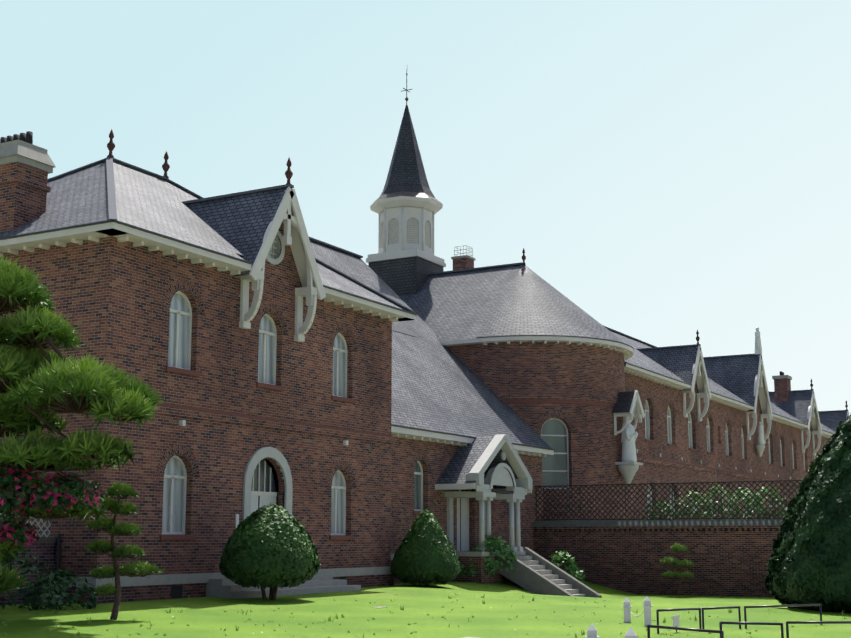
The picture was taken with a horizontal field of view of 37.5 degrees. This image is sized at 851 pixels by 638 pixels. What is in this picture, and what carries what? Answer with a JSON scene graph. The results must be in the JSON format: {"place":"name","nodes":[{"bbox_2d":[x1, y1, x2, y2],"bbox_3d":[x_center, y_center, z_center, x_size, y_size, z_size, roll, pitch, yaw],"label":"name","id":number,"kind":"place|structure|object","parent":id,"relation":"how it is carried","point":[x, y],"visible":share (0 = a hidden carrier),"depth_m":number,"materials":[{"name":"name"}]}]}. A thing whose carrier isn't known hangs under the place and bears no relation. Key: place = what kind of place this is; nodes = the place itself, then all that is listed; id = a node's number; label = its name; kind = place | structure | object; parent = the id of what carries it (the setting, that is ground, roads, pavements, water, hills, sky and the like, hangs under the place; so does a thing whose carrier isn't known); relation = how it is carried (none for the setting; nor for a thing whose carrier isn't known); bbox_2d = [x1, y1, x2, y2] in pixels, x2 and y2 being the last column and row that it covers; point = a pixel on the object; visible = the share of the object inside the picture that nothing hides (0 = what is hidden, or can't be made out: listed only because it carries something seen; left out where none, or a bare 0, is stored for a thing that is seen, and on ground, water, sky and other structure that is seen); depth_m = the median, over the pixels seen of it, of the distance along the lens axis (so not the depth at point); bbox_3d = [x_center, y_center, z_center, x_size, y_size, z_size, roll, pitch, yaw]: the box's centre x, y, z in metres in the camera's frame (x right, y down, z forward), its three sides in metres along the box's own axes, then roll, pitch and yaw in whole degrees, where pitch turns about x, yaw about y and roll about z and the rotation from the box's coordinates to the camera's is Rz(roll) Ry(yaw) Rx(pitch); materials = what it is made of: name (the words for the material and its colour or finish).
{"place":"outdoors","nodes":[
{"label":"outdoors","id":0,"kind":"place"},
{"bbox_2d":[0,513,50,536],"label":"lattice trellis","id":1,"kind":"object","parent":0,"point":[40,527],"depth_m":30.54,"materials":[{"name":"grey"}]},
{"bbox_2d":[0,579,850,637],"bbox_3d":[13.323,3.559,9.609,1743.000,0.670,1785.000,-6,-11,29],"label":"lawn","id":2,"kind":"structure","parent":0,"point":[205,617],"depth_m":27.78,"materials":[{"name":"green plant"}]},
{"bbox_2d":[0,537,56,604],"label":"brick wall","id":3,"kind":"structure","parent":2,"relation":"on","point":[44,549],"depth_m":30.12,"materials":[{"name":"brown brick"}]},
{"bbox_2d":[0,550,98,612],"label":"shrub","id":4,"kind":"object","parent":2,"relation":"on","point":[46,591],"visible":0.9,"depth_m":27.33,"materials":[{"name":"green plant"}]},
{"bbox_2d":[0,463,112,545],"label":"azalea shrub","id":5,"kind":"object","parent":2,"relation":"on","point":[50,489],"visible":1,"depth_m":23.76,"materials":[{"name":"green plant"}]},
{"bbox_2d":[0,254,165,596],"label":"pine tree","id":6,"kind":"object","parent":2,"relation":"on","point":[37,377],"visible":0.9,"depth_m":23.99,"materials":[{"name":"green plant"}]},
{"bbox_2d":[84,482,165,619],"bbox_3d":[-6.113,4.667,25.313,1.628,2.805,1.046,-2,-10,10],"label":"niwaki pine","id":7,"kind":"object","parent":2,"relation":"on","point":[127,529],"visible":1,"depth_m":25.19,"materials":[{"name":"green plant"}]},
{"bbox_2d":[0,221,393,603],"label":"block brick walls","id":8,"kind":"structure","parent":2,"relation":"on","point":[109,296],"depth_m":34.42,"materials":[{"name":"brick"}]},
{"bbox_2d":[55,535,60,594],"bbox_3d":[-8.946,6.173,30.477,0.074,1.800,0.074,8,-13,-38],"label":"drain pipe","id":9,"kind":"object","parent":8,"relation":"attached to","point":[58,551],"visible":0.42,"depth_m":30.53,"materials":[{"name":"grey metal"}]},
{"bbox_2d":[159,291,354,539],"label":"windows","id":10,"kind":"structure","parent":8,"relation":"attached to","point":[263,492],"depth_m":36.25,"materials":[{"name":"glass"}]},
{"bbox_2d":[0,129,416,597],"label":"building trim","id":11,"kind":"structure","parent":2,"relation":"on","point":[313,288],"depth_m":35.80,"materials":[{"name":"stone"}]},
{"bbox_2d":[0,157,415,312],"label":"roof","id":12,"kind":"structure","parent":11,"relation":"on","point":[108,188],"depth_m":36.85,"materials":[{"name":"grey tile"}]},
{"bbox_2d":[0,131,55,231],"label":"chimney","id":13,"kind":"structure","parent":12,"relation":"attached to","point":[27,166],"depth_m":33.77,"materials":[{"name":"brick"}]},
{"bbox_2d":[219,502,320,599],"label":"topiary dome","id":14,"kind":"structure","parent":2,"relation":"on","point":[272,547],"depth_m":31.58,"materials":[{"name":"green plant"}]},
{"bbox_2d":[205,574,360,597],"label":"door steps","id":15,"kind":"structure","parent":2,"relation":"on","point":[228,588],"depth_m":34.28,"materials":[{"name":"concrete"}]},
{"bbox_2d":[371,607,479,637],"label":"stone lawn markers","id":16,"kind":"object","parent":2,"relation":"on","point":[387,607],"visible":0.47,"depth_m":30.25,"materials":[{"name":"grey stone"}]},
{"bbox_2d":[390,507,461,585],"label":"topiary cone","id":17,"kind":"object","parent":2,"relation":"on","point":[426,553],"visible":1,"depth_m":40.84,"materials":[{"name":"green plant"}]},
{"bbox_2d":[309,237,551,488],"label":"slate roof","id":18,"kind":"structure","parent":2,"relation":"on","point":[437,385],"depth_m":51.95,"materials":[{"name":"grey stone"}]},
{"bbox_2d":[444,434,532,583],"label":"entrance porch","id":19,"kind":"object","parent":2,"relation":"on","point":[498,474],"visible":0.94,"depth_m":46.69,"materials":[{"name":"paint"}]},
{"bbox_2d":[460,535,516,576],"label":"porch shrub","id":20,"kind":"object","parent":2,"relation":"on","point":[493,542],"visible":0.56,"depth_m":45.48,"materials":[{"name":"green plant"}]},
{"bbox_2d":[440,248,633,432],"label":"building trim","id":21,"kind":"structure","parent":2,"relation":"on","point":[554,397],"depth_m":56.08,"materials":[{"name":"white paint"}]},
{"bbox_2d":[451,245,474,269],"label":"chimney with cowl","id":22,"kind":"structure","parent":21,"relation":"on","point":[463,261],"depth_m":64.56,"materials":[{"name":"brick"}]},
{"bbox_2d":[612,390,644,483],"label":"apse statue niche","id":23,"kind":"object","parent":21,"relation":"attached to","point":[628,407],"visible":0.96,"depth_m":57.43,"materials":[{"name":"stone"}]},
{"bbox_2d":[498,547,601,597],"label":"porch stairs","id":24,"kind":"structure","parent":2,"relation":"on","point":[535,572],"depth_m":46.10,"materials":[{"name":"concrete"}]},
{"bbox_2d":[548,550,585,580],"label":"bush","id":25,"kind":"object","parent":2,"relation":"on","point":[573,570],"visible":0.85,"depth_m":48.38,"materials":[{"name":"green plant"}]},
{"bbox_2d":[585,624,598,637],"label":"bollard","id":26,"kind":"object","parent":2,"relation":"on","point":[592,631],"visible":1,"depth_m":19.12,"materials":[{"name":"white stone"}]},
{"bbox_2d":[622,598,631,622],"bbox_3d":[4.485,6.492,27.893,0.208,0.590,0.208,-1,-10,7],"label":"bollard","id":27,"kind":"object","parent":2,"relation":"on","point":[627,613],"visible":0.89,"depth_m":27.81,"materials":[{"name":"white stone"}]},
{"bbox_2d":[625,627,636,637],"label":"bollard","id":28,"kind":"object","parent":2,"relation":"on","point":[630,633],"visible":1,"depth_m":15.94,"materials":[{"name":"white stone"}]},
{"bbox_2d":[642,597,651,625],"bbox_3d":[4.778,6.309,26.989,0.208,0.680,0.208,-1,-10,7],"label":"bollard","id":29,"kind":"object","parent":2,"relation":"on","point":[647,605],"visible":0.89,"depth_m":26.91,"materials":[{"name":"white stone"}]},
{"bbox_2d":[532,519,782,596],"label":"brick garden wall","id":30,"kind":"structure","parent":2,"relation":"on","point":[728,557],"depth_m":50.19,"materials":[{"name":"brown brick"}]},
{"bbox_2d":[535,480,802,520],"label":"lattice fence","id":31,"kind":"object","parent":30,"relation":"on","point":[671,498],"visible":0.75,"depth_m":50.69,"materials":[{"name":"brown wood"}]},
{"bbox_2d":[673,615,678,631],"bbox_3d":[5.115,6.240,25.577,0.030,0.390,0.340,-6,-11,29],"label":"sign","id":32,"kind":"object","parent":2,"relation":"on","point":[675,620],"visible":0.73,"depth_m":25.55,"materials":[{"name":"white"}]},
{"bbox_2d":[659,542,694,593],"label":"small pine tree","id":33,"kind":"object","parent":2,"relation":"on","point":[676,548],"depth_m":48.15,"materials":[{"name":"green plant"}]},
{"bbox_2d":[656,608,701,633],"bbox_3d":[5.186,6.204,25.610,1.410,0.589,0.050,8,-13,-39],"label":"pipe rail","id":34,"kind":"object","parent":2,"relation":"on","point":[677,609],"visible":0.94,"depth_m":25.64,"materials":[{"name":"metal"}]},
{"bbox_2d":[647,625,723,637],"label":"pipe rail","id":35,"kind":"object","parent":2,"relation":"on","point":[684,629],"visible":1,"depth_m":20.80,"materials":[{"name":"black metal"}]},
{"bbox_2d":[702,606,740,628],"bbox_3d":[6.266,6.380,26.524,1.362,0.587,0.049,9,-13,-41],"label":"pipe rail","id":36,"kind":"object","parent":2,"relation":"on","point":[728,607],"visible":0.88,"depth_m":26.54,"materials":[{"name":"metal"}]},
{"bbox_2d":[719,621,783,637],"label":"pipe rail","id":37,"kind":"object","parent":2,"relation":"on","point":[751,623],"visible":1,"depth_m":22.39,"materials":[{"name":"black metal"}]},
{"bbox_2d":[744,604,821,628],"bbox_3d":[7.959,6.632,27.820,2.751,0.605,0.050,8,-13,-37],"label":"pipe rail","id":38,"kind":"object","parent":2,"relation":"on","point":[767,606],"visible":0.9,"depth_m":27.77,"materials":[{"name":"black metal"}]},
{"bbox_2d":[764,413,850,612],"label":"large bush","id":39,"kind":"object","parent":2,"relation":"on","point":[809,561],"visible":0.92,"depth_m":33.82,"materials":[{"name":"green plant"}]},
{"bbox_2d":[786,621,850,637],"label":"pipe rail","id":40,"kind":"object","parent":2,"relation":"on","point":[813,622],"visible":1,"depth_m":23.05,"materials":[{"name":"black metal"}]},
{"bbox_2d":[0,0,850,415],"label":"sky","id":41,"kind":"structure","parent":0,"point":[672,169],"materials":[{"name":"blue"}]},
{"bbox_2d":[391,436,542,583],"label":"brick wall","id":42,"kind":"structure","parent":0,"point":[404,451],"depth_m":46.29,"materials":[{"name":"brown brick"}]},
{"bbox_2d":[413,460,468,550],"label":"window","id":43,"kind":"structure","parent":42,"relation":"in","point":[462,524],"depth_m":47.93,"materials":[{"name":"white glass"}]},
{"bbox_2d":[391,424,554,559],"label":"building trim","id":44,"kind":"structure","parent":42,"relation":"attached to","point":[429,435],"depth_m":45.82,"materials":[{"name":"white paint"}]},
{"bbox_2d":[447,341,628,550],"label":"chapel brick walls","id":45,"kind":"structure","parent":0,"point":[595,447],"depth_m":56.32,"materials":[{"name":"brown brick"}]},
{"bbox_2d":[399,262,627,345],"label":"roof","id":46,"kind":"structure","parent":45,"relation":"on","point":[500,300],"depth_m":59.20,"materials":[{"name":"grey stone"}]},
{"bbox_2d":[366,68,445,295],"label":"steeple","id":47,"kind":"object","parent":46,"relation":"on","point":[406,205],"visible":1,"depth_m":64.36,"materials":[{"name":"stone"}]},
{"bbox_2d":[541,418,568,488],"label":"chapel windows","id":48,"kind":"structure","parent":45,"relation":"in","point":[555,466],"depth_m":55.90,"materials":[{"name":"grey glass"}]},
{"bbox_2d":[642,483,787,519],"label":"rose bushes","id":49,"kind":"object","parent":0,"point":[728,501],"visible":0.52,"depth_m":54.60,"materials":[{"name":"green plant"}]},
{"bbox_2d":[604,326,846,433],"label":"roof","id":50,"kind":"structure","parent":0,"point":[733,377],"depth_m":83.58,"materials":[{"name":"grey stone"}]},
{"bbox_2d":[772,371,791,401],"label":"chimney","id":51,"kind":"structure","parent":50,"relation":"attached to","point":[782,385],"depth_m":98.15,"materials":[{"name":"brown brick"}]},
{"bbox_2d":[624,363,831,519],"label":"wing brick walls","id":52,"kind":"structure","parent":0,"point":[668,466],"depth_m":73.65,"materials":[{"name":"brown brick"}]},
{"bbox_2d":[645,400,814,519],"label":"wing windows","id":53,"kind":"structure","parent":52,"relation":"in","point":[647,429],"depth_m":72.25,"materials":[{"name":"grey glass"}]},
{"bbox_2d":[624,327,848,506],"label":"wing trim","id":54,"kind":"structure","parent":52,"relation":"attached to","point":[700,377],"depth_m":79.39,"materials":[{"name":"white paint"}]},
{"bbox_2d":[755,422,764,456],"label":"wing statue","id":55,"kind":"object","parent":52,"relation":"attached to","point":[759,447],"visible":1,"depth_m":83.26,"materials":[{"name":"white stone"}]}
]}

